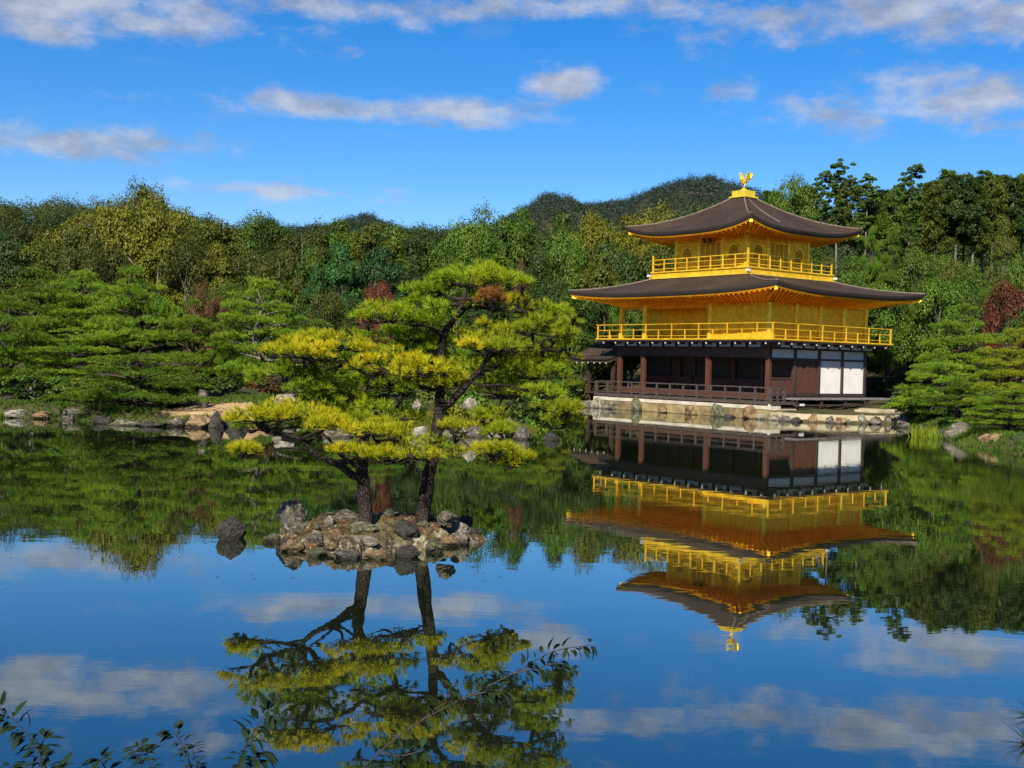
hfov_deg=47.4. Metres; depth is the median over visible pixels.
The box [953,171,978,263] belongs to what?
cedar tree
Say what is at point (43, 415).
rock
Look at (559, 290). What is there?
broadleaf tree
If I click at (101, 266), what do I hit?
broadleaf tree
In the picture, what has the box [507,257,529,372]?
broadleaf tree
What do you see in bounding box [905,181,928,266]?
cedar tree
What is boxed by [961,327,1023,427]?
garden pine
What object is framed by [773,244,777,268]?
door panel
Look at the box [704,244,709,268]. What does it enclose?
door panel
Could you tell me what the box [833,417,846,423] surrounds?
rock
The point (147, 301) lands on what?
broadleaf tree
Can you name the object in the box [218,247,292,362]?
broadleaf tree
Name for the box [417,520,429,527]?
rock
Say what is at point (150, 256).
broadleaf tree
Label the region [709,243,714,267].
door panel
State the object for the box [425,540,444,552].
rock
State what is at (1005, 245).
broadleaf tree
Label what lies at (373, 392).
shrub
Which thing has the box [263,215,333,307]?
broadleaf tree
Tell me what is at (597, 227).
broadleaf tree
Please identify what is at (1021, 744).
young pine
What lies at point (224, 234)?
broadleaf tree
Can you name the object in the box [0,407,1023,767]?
water
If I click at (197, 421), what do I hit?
rock
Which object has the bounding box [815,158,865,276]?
tall pine
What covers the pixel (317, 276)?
cone tree
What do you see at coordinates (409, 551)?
rock
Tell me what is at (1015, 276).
broadleaf tree
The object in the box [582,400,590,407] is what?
rock
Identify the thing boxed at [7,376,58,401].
shrub
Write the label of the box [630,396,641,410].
rock
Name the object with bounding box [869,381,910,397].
shrub
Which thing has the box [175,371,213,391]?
shrub
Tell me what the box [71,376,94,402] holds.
shrub
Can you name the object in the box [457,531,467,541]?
rock
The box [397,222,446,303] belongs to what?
broadleaf tree
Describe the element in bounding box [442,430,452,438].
rock
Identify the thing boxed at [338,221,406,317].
broadleaf tree
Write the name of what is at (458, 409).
shrub
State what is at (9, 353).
garden pine
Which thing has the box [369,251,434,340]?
broadleaf tree
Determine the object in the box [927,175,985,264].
cedar tree
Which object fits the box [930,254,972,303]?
broadleaf tree
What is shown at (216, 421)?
rock
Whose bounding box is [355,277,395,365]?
broadleaf tree
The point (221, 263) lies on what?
broadleaf tree
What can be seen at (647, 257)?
broadleaf tree
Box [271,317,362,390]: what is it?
garden pine
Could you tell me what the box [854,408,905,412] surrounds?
stone platform
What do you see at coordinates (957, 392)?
garden pine
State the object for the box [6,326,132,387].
garden pine
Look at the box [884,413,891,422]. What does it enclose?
rock
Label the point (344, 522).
islet grass
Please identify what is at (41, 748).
leafy shrub
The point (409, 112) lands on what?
sky
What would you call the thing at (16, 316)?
broadleaf tree
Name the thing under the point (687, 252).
bell window
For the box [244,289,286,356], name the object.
broadleaf tree
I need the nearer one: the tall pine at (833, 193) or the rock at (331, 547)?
the rock at (331, 547)
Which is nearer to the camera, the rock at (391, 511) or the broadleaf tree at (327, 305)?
the rock at (391, 511)
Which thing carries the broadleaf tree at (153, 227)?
on the ground at (190, 407)
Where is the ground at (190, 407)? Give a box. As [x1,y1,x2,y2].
[0,187,1023,454]
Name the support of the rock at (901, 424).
on the ground at (190, 407)
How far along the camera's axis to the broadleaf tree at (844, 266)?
98.25 m
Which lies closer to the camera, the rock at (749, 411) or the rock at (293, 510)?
the rock at (293, 510)
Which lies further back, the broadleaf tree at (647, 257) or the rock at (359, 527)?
the broadleaf tree at (647, 257)
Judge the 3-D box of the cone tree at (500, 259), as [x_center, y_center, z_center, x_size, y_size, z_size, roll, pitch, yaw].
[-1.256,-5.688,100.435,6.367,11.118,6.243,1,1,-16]
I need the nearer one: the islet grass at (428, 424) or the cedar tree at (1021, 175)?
the islet grass at (428, 424)
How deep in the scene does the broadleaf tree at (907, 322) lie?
78.94 m
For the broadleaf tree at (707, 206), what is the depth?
121.45 m
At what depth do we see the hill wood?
188.46 m
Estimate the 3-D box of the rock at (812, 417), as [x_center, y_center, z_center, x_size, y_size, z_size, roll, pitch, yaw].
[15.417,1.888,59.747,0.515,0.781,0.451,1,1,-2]
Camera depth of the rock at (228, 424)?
43.92 m
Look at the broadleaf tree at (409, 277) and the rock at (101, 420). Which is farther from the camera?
the broadleaf tree at (409, 277)
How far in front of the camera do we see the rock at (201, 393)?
46.57 m
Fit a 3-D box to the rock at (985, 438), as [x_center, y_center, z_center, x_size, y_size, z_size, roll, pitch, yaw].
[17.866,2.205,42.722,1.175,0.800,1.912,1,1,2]
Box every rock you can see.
[3,409,30,417]
[32,411,50,418]
[61,407,80,419]
[93,416,114,423]
[107,419,140,425]
[139,422,166,426]
[167,417,184,426]
[185,414,210,427]
[197,389,208,408]
[207,411,223,427]
[216,516,246,539]
[224,409,242,426]
[262,534,280,542]
[274,394,296,408]
[277,499,306,531]
[279,526,289,534]
[279,537,287,542]
[280,541,304,551]
[288,521,308,533]
[306,532,322,546]
[308,548,326,556]
[311,524,320,530]
[322,428,353,437]
[324,515,334,526]
[326,543,336,551]
[331,528,341,540]
[333,509,357,522]
[334,550,360,559]
[348,521,377,533]
[353,535,361,542]
[362,536,378,546]
[364,550,389,559]
[384,507,401,516]
[393,518,418,540]
[394,545,420,558]
[407,426,427,437]
[412,399,421,411]
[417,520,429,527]
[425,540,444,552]
[437,510,456,525]
[441,534,460,546]
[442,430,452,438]
[450,522,469,535]
[455,515,472,524]
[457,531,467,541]
[458,425,485,436]
[460,540,467,544]
[463,397,476,415]
[468,526,481,534]
[489,431,504,439]
[513,426,530,439]
[543,433,559,440]
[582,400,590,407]
[590,397,601,407]
[601,400,616,408]
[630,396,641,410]
[658,405,666,412]
[684,405,696,414]
[710,404,725,416]
[722,414,735,417]
[742,405,756,418]
[756,413,765,419]
[767,414,778,420]
[779,415,790,421]
[790,417,800,421]
[808,413,816,422]
[824,416,833,422]
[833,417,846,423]
[857,414,867,423]
[868,417,881,424]
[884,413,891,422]
[894,413,908,421]
[896,421,909,427]
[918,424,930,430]
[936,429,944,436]
[942,422,970,439]
[977,433,1002,442]
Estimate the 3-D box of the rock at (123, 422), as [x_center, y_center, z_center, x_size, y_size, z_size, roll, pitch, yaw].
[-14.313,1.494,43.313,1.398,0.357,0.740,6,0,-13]
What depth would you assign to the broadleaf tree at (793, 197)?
109.11 m
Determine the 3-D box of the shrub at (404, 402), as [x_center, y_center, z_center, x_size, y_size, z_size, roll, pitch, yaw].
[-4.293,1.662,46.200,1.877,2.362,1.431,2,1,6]
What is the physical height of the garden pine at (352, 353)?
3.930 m
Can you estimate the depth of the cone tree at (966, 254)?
121.14 m
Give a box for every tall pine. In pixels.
[805,170,833,256]
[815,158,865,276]
[845,172,887,266]
[888,163,925,265]
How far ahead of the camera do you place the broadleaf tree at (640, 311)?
84.03 m
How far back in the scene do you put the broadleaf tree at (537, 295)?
80.49 m
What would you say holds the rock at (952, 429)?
on the ground at (190, 407)
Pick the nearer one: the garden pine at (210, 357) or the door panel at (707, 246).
the garden pine at (210, 357)
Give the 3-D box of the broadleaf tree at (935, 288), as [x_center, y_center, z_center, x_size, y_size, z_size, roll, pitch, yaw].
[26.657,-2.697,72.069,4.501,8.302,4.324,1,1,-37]
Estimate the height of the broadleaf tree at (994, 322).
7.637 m
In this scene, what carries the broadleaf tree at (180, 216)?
on the ground at (190, 407)
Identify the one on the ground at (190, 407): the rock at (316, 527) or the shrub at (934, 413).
the shrub at (934, 413)
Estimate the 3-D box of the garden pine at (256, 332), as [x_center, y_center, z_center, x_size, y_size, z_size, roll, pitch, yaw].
[-11.448,-2.058,55.175,6.075,6.131,5.985,1,1,3]
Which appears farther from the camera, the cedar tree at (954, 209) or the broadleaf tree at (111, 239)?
the cedar tree at (954, 209)
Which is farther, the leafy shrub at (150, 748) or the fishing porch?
the fishing porch
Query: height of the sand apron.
0.900 m
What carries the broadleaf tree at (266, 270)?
on the ground at (190, 407)
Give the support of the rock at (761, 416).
on the ground at (190, 407)
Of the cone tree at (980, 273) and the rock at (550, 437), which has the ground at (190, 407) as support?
the cone tree at (980, 273)
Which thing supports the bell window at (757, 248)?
in the golden pavilion
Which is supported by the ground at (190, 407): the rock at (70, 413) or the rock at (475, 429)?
the rock at (70, 413)
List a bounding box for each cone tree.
[294,265,337,335]
[323,240,360,375]
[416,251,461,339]
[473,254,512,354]
[851,189,898,270]
[873,210,915,269]
[916,235,970,277]
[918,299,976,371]
[927,253,955,291]
[948,242,975,266]
[951,264,992,301]
[965,244,987,283]
[971,237,1022,282]
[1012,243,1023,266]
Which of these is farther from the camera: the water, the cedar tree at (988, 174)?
the cedar tree at (988, 174)
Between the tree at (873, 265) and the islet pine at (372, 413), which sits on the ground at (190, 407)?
the tree at (873, 265)
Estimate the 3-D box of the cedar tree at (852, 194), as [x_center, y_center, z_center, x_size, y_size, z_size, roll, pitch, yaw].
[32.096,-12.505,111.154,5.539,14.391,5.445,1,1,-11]
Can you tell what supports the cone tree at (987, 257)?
on the ground at (190, 407)
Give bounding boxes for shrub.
[0,371,43,399]
[0,690,82,767]
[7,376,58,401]
[43,375,72,401]
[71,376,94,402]
[82,738,163,767]
[102,381,151,406]
[144,379,188,407]
[155,720,206,767]
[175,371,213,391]
[211,374,244,397]
[221,689,282,767]
[245,376,288,394]
[280,381,316,401]
[335,385,389,399]
[363,637,596,767]
[372,386,418,402]
[396,396,425,412]
[414,384,456,411]
[444,404,466,417]
[455,389,491,407]
[491,402,509,419]
[505,395,538,423]
[516,392,548,413]
[538,378,579,412]
[567,378,600,401]
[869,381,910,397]
[891,398,934,418]
[903,397,954,419]
[959,402,996,418]
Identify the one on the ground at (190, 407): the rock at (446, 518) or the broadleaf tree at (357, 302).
the broadleaf tree at (357, 302)
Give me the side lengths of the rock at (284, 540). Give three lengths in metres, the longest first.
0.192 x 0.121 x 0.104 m
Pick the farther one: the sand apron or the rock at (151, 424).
the sand apron
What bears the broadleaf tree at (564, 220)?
on the ground at (190, 407)
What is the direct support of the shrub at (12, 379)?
on the ground at (190, 407)
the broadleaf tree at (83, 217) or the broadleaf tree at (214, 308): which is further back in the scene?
the broadleaf tree at (83, 217)
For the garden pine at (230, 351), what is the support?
on the ground at (190, 407)
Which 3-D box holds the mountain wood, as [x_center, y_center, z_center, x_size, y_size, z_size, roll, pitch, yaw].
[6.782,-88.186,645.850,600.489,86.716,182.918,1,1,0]
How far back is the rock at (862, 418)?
59.43 m
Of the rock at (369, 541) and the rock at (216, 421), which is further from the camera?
the rock at (216, 421)
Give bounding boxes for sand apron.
[771,412,894,420]
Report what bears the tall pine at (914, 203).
on the ground at (190, 407)
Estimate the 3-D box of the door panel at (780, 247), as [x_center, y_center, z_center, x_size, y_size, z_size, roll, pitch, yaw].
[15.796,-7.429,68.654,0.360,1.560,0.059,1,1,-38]
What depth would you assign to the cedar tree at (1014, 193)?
104.26 m
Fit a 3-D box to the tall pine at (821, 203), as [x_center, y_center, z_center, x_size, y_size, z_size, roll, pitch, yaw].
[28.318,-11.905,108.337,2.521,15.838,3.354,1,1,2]
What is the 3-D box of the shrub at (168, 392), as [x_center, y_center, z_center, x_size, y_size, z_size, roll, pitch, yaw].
[-13.981,0.514,47.396,1.642,1.437,2.153,2,1,37]
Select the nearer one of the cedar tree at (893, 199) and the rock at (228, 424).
the rock at (228, 424)
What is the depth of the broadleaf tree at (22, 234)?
120.55 m
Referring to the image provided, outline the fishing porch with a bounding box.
[570,342,654,400]
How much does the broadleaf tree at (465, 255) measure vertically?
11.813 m
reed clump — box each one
[904,422,938,437]
[927,430,942,438]
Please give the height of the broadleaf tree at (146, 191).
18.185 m
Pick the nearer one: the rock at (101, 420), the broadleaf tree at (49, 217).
the rock at (101, 420)
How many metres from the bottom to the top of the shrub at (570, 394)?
2.835 m
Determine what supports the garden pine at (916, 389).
on the ground at (190, 407)
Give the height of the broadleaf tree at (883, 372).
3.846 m
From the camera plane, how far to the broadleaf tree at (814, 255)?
92.82 m
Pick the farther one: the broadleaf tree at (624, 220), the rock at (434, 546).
the broadleaf tree at (624, 220)
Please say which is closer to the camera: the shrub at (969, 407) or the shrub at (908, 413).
the shrub at (969, 407)
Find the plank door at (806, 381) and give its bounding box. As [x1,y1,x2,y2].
[796,360,816,393]
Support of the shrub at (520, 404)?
on the ground at (190, 407)
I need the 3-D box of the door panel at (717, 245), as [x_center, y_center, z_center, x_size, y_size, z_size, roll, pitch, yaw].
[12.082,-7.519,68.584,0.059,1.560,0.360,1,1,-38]
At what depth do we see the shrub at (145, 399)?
47.12 m
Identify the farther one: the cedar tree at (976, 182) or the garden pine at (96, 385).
the cedar tree at (976, 182)
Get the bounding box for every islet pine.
[220,326,469,523]
[345,256,590,522]
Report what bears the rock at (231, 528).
in the water
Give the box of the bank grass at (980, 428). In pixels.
[0,392,1023,455]
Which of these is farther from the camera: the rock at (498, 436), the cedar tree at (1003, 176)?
the cedar tree at (1003, 176)
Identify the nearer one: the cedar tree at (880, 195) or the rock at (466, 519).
the rock at (466, 519)
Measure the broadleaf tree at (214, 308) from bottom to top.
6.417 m
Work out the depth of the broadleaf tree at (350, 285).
92.56 m
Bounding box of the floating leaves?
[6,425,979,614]
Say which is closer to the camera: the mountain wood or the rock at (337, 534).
the rock at (337, 534)
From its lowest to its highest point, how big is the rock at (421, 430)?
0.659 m
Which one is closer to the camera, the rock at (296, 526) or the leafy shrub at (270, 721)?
the leafy shrub at (270, 721)
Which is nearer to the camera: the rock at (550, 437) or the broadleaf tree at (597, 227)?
the rock at (550, 437)
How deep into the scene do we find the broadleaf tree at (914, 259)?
79.84 m
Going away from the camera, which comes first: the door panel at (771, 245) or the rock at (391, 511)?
the rock at (391, 511)
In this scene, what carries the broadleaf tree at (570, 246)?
on the ground at (190, 407)
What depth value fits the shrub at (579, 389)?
75.49 m
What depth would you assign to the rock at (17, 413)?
46.31 m
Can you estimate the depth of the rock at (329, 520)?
17.04 m
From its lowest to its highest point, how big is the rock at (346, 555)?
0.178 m
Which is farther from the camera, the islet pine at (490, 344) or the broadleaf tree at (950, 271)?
the broadleaf tree at (950, 271)
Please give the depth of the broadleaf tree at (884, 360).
73.84 m
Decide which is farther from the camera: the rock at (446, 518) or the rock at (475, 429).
the rock at (475, 429)
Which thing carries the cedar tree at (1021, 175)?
on the ground at (190, 407)
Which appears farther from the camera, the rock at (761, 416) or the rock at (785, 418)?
the rock at (761, 416)
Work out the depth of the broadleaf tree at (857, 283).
75.47 m
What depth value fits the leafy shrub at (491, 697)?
4.40 m
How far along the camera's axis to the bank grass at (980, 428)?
46.28 m
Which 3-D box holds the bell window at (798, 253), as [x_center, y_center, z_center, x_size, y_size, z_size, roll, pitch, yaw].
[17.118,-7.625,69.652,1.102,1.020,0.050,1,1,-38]
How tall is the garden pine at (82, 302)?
6.229 m
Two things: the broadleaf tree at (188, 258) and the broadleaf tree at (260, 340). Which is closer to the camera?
the broadleaf tree at (260, 340)
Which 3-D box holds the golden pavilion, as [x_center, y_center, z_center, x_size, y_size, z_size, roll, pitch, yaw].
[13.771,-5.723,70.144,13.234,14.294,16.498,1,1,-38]
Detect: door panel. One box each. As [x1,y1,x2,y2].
[699,244,704,268]
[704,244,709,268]
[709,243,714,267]
[714,243,719,267]
[770,243,773,267]
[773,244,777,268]
[778,244,782,268]
[782,245,786,269]
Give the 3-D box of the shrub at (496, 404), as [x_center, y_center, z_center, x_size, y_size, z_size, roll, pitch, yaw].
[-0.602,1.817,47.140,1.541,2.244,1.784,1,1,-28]
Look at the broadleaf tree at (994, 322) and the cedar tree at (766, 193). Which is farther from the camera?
the cedar tree at (766, 193)
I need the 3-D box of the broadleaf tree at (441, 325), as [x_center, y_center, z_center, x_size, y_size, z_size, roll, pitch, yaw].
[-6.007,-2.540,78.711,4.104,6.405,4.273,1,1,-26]
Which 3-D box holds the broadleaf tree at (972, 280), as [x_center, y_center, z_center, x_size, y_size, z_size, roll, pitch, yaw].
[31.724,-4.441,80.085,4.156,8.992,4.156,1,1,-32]
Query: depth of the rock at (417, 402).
45.08 m
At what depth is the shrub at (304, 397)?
53.41 m
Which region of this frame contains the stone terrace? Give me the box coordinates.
[593,396,839,418]
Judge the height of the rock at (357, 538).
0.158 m
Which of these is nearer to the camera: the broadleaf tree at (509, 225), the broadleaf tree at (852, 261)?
the broadleaf tree at (852, 261)
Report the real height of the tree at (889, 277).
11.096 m
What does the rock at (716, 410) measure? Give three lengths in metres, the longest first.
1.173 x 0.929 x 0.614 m
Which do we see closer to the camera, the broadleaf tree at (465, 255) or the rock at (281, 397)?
the rock at (281, 397)
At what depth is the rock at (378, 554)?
15.67 m
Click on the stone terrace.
(679, 406)
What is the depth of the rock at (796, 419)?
59.26 m
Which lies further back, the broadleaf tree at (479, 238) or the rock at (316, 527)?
the broadleaf tree at (479, 238)
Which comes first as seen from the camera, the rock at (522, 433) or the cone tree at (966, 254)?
the rock at (522, 433)
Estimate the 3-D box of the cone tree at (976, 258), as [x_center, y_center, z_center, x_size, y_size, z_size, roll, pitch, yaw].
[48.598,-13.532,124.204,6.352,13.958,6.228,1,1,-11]
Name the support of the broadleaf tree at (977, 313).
on the ground at (190, 407)
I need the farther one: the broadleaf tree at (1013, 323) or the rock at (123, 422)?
the broadleaf tree at (1013, 323)
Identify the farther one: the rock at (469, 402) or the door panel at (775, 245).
the door panel at (775, 245)
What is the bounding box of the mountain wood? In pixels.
[259,171,854,253]
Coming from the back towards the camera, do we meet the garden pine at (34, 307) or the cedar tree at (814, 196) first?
the cedar tree at (814, 196)
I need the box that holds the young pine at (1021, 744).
[998,697,1023,767]
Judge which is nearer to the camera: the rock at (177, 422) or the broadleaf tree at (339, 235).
the rock at (177, 422)
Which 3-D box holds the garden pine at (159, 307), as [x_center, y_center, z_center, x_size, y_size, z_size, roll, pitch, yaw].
[-18.296,-2.608,57.108,6.160,6.396,6.158,2,1,37]
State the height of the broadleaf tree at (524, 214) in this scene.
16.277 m
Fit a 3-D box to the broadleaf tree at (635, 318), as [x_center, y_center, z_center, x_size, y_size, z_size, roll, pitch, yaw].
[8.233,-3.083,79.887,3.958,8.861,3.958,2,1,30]
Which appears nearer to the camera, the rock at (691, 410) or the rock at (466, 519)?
the rock at (466, 519)
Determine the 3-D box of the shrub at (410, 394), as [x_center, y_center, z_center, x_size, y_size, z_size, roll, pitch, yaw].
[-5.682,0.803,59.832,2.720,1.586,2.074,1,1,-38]
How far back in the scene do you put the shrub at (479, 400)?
49.77 m
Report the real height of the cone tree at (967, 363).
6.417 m
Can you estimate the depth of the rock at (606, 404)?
70.69 m
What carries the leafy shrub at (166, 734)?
on the ground at (190, 407)
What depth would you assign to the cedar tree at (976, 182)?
103.36 m
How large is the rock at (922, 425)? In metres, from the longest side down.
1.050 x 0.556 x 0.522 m
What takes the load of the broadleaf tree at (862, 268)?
on the ground at (190, 407)
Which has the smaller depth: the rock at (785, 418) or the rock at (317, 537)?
the rock at (317, 537)
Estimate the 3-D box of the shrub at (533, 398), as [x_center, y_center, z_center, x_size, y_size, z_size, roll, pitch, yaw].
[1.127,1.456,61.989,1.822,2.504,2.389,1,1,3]
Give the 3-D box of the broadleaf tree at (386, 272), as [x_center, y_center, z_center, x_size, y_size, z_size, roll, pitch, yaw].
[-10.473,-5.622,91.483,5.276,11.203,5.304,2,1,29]
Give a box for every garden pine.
[0,266,116,367]
[0,294,80,394]
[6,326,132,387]
[31,340,228,407]
[35,269,150,368]
[73,265,199,375]
[143,296,245,391]
[186,326,255,392]
[206,276,325,397]
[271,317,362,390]
[323,328,419,395]
[419,343,485,377]
[462,328,538,398]
[489,320,568,389]
[539,328,585,395]
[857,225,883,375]
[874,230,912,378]
[880,348,990,411]
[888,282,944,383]
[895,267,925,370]
[899,302,1013,415]
[917,374,997,423]
[948,381,1023,430]
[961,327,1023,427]
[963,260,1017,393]
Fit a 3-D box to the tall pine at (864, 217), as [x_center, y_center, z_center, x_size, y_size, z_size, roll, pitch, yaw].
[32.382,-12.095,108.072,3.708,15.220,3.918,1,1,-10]
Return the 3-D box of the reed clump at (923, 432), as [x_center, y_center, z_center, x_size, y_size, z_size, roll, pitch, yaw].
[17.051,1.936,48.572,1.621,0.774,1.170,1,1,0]
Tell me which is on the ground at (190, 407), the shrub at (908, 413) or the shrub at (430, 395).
the shrub at (908, 413)
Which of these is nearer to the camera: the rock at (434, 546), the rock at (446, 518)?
the rock at (434, 546)
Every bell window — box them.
[680,247,693,263]
[726,243,740,260]
[751,243,763,260]
[792,248,804,265]
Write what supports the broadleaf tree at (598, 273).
on the ground at (190, 407)
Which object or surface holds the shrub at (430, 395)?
on the far islet
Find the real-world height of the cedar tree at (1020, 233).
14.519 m
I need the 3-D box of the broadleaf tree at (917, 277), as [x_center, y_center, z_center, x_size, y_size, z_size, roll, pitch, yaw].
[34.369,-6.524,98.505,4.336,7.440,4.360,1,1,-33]
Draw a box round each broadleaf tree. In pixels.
[0,200,52,286]
[0,223,46,314]
[0,239,62,316]
[0,295,28,344]
[15,209,67,246]
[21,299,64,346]
[27,210,97,277]
[28,272,100,335]
[36,227,103,315]
[49,204,128,263]
[49,226,133,328]
[89,181,189,300]
[97,232,136,353]
[103,276,153,371]
[111,174,171,277]
[130,235,188,307]
[140,202,204,293]
[142,296,189,371]
[148,236,221,357]
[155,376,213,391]
[168,283,222,352]
[171,215,249,298]
[182,278,231,364]
[186,238,240,338]
[209,207,270,280]
[210,278,262,361]
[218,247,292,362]
[240,209,300,296]
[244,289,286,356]
[250,246,308,358]
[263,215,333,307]
[278,240,337,326]
[284,292,319,343]
[303,287,354,350]
[313,214,367,317]
[325,254,363,317]
[337,292,399,366]
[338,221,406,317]
[346,244,411,338]
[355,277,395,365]
[365,222,434,290]
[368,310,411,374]
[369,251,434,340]
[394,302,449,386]
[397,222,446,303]
[427,214,501,295]
[434,240,486,357]
[437,287,482,386]
[461,302,523,367]
[462,197,533,270]
[497,204,543,289]
[498,244,563,311]
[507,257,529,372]
[507,286,549,373]
[520,278,598,367]
[533,224,590,376]
[535,209,585,302]
[541,286,601,381]
[563,206,630,286]
[571,246,625,387]
[579,302,629,389]
[586,230,649,328]
[604,275,643,397]
[613,212,644,278]
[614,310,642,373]
[619,199,675,280]
[625,245,674,325]
[659,200,713,271]
[766,170,822,252]
[810,247,842,281]
[834,255,871,281]
[837,251,871,337]
[844,273,895,372]
[858,251,912,291]
[866,279,916,396]
[867,337,905,381]
[893,243,945,339]
[895,301,950,381]
[907,273,978,393]
[909,265,927,291]
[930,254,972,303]
[948,257,993,372]
[955,290,1010,372]
[975,276,1023,382]
[984,216,1023,295]
[991,249,1023,337]
[1001,299,1023,381]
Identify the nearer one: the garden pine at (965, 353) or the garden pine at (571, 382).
the garden pine at (965, 353)
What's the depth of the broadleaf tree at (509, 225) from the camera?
123.72 m
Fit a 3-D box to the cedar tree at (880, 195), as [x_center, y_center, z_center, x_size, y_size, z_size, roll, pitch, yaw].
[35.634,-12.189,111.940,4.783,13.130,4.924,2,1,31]
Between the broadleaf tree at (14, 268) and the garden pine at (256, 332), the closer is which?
the garden pine at (256, 332)
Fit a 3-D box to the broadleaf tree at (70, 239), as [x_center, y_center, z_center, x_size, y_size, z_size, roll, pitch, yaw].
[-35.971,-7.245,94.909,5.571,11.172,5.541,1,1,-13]
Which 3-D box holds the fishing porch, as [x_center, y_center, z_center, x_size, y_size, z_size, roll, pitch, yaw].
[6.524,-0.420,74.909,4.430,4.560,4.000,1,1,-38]
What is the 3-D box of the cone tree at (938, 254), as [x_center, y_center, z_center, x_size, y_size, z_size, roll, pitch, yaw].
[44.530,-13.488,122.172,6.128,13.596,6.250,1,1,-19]
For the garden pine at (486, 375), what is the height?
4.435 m
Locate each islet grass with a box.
[296,511,444,545]
[311,411,537,436]
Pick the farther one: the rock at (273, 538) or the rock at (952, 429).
the rock at (952, 429)
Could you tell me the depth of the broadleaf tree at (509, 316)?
78.85 m
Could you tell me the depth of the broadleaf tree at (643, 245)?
117.87 m
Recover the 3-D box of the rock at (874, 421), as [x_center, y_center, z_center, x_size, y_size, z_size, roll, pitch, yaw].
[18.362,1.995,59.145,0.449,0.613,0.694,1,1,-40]
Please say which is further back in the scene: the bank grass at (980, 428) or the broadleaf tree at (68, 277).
the broadleaf tree at (68, 277)
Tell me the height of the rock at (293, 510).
0.614 m
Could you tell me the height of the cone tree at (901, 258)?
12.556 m
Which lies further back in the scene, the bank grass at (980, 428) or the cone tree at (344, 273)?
the cone tree at (344, 273)
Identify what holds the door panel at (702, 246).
in the golden pavilion
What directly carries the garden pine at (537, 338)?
on the ground at (190, 407)
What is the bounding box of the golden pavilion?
[569,172,925,409]
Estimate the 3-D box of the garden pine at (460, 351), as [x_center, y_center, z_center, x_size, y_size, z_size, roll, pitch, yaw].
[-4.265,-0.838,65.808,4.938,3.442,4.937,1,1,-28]
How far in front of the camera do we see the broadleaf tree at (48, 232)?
116.34 m
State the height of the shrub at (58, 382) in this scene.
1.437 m
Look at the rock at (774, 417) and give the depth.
60.63 m
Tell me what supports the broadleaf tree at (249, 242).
on the ground at (190, 407)
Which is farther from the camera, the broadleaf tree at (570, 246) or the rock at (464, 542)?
the broadleaf tree at (570, 246)
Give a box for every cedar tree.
[762,190,781,208]
[793,186,824,250]
[825,179,880,260]
[862,189,902,255]
[869,188,912,260]
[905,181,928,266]
[907,177,965,261]
[927,168,960,283]
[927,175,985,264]
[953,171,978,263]
[954,175,997,265]
[964,177,1018,283]
[972,169,1009,278]
[991,176,1023,258]
[994,174,1014,274]
[1011,181,1023,241]
[1016,173,1023,273]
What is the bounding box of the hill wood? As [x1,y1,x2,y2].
[0,191,862,307]
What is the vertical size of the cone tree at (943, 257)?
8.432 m
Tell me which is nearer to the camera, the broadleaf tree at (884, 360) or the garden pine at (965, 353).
the garden pine at (965, 353)
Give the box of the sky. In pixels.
[0,0,1023,231]
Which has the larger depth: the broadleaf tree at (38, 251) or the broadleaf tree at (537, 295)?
the broadleaf tree at (38, 251)
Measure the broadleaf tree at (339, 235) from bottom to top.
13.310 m
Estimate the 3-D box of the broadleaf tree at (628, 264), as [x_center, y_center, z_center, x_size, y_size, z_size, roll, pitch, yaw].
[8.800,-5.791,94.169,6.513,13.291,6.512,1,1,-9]
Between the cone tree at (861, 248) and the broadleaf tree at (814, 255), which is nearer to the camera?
the broadleaf tree at (814, 255)
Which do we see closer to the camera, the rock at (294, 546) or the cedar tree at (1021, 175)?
the rock at (294, 546)
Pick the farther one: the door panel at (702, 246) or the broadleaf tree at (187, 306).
the broadleaf tree at (187, 306)
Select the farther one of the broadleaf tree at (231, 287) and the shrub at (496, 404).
the broadleaf tree at (231, 287)
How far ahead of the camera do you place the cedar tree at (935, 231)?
103.47 m
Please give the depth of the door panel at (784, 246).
68.88 m
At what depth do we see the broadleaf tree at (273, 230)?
126.76 m
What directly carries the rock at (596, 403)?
on the ground at (190, 407)
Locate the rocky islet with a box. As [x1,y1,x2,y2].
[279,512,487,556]
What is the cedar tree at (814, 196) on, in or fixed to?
on the ground at (190, 407)
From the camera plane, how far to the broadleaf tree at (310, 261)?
91.35 m
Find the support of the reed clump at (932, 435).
on the ground at (190, 407)

